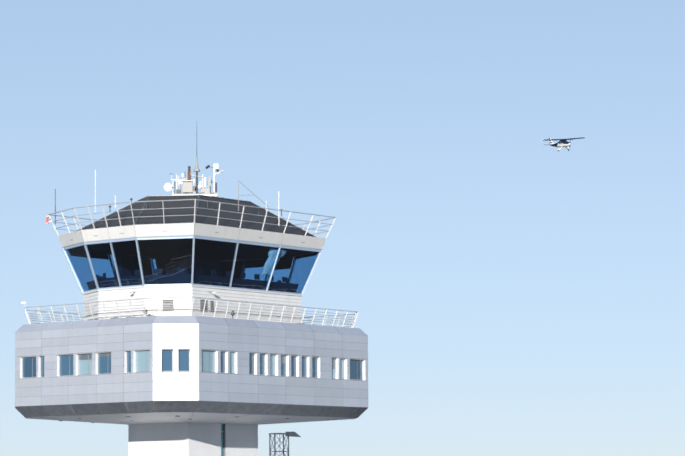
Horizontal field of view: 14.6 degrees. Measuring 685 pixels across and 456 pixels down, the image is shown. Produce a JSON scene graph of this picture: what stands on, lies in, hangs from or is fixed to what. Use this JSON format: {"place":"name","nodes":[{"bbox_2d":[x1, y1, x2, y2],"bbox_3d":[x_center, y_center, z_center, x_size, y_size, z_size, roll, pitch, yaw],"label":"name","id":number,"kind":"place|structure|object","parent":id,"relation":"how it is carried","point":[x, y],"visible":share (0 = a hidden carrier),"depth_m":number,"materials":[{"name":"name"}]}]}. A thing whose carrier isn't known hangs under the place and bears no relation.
{"place":"outdoors","nodes":[
{"label":"outdoors","id":0,"kind":"place"},
{"bbox_2d":[128,416,257,455],"bbox_3d":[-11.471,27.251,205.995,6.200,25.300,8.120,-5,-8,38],"label":"shaft","id":1,"kind":"object","parent":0,"point":[189,439],"visible":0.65,"depth_m":204.42,"materials":[{"name":"white concrete"}]},
{"bbox_2d":[15,316,367,424],"bbox_3d":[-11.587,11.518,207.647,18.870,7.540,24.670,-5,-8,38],"label":"story","id":2,"kind":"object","parent":1,"relation":"on","point":[180,369],"depth_m":198.89,"materials":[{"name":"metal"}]},
{"bbox_2d":[21,291,300,323],"bbox_3d":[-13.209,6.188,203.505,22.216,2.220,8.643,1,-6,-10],"label":"deck equipment","id":3,"kind":"object","parent":2,"relation":"on","point":[173,309],"visible":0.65,"depth_m":200.30,"materials":[{"name":"white metal"}]},
{"bbox_2d":[25,297,357,327],"bbox_3d":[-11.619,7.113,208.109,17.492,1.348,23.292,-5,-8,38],"label":"deck railing","id":4,"kind":"object","parent":2,"relation":"on","point":[39,312],"visible":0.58,"depth_m":201.09,"materials":[{"name":"white metal"}]},
{"bbox_2d":[58,195,326,322],"bbox_3d":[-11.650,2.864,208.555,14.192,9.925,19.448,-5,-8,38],"label":"control tower cab","id":5,"kind":"object","parent":2,"relation":"on","point":[229,259],"visible":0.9,"depth_m":203.01,"materials":[{"name":"white paint"}]},
{"bbox_2d":[48,199,335,237],"bbox_3d":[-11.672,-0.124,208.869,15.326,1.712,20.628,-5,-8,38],"label":"roof railing","id":6,"kind":"object","parent":5,"relation":"on","point":[194,207],"visible":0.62,"depth_m":202.79,"materials":[{"name":"white metal"}]},
{"bbox_2d":[46,170,278,223],"bbox_3d":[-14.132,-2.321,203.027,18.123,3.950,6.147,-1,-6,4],"label":"antennas","id":7,"kind":"object","parent":6,"relation":"attached to","point":[47,220],"visible":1,"depth_m":203.82,"materials":[{"name":"white metal"}]},
{"bbox_2d":[109,158,281,217],"bbox_3d":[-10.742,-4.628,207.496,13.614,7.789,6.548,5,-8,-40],"label":"roof antennas","id":8,"kind":"object","parent":5,"relation":"on","point":[188,187],"visible":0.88,"depth_m":208.59,"materials":[{"name":"white metal"}]},
{"bbox_2d":[269,432,300,455],"bbox_3d":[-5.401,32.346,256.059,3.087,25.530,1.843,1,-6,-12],"label":"floodlight mast","id":9,"kind":"object","parent":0,"point":[292,434],"visible":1,"depth_m":256.73,"materials":[{"name":"metal"}]},
{"bbox_2d":[0,0,684,455],"label":"sky","id":10,"kind":"structure","parent":0,"point":[512,293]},
{"bbox_2d":[542,137,585,150],"bbox_3d":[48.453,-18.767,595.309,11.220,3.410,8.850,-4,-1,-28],"label":"airplane","id":11,"kind":"object","parent":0,"point":[561,143],"visible":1,"depth_m":593.58,"materials":[{"name":"white metal"}]}
]}

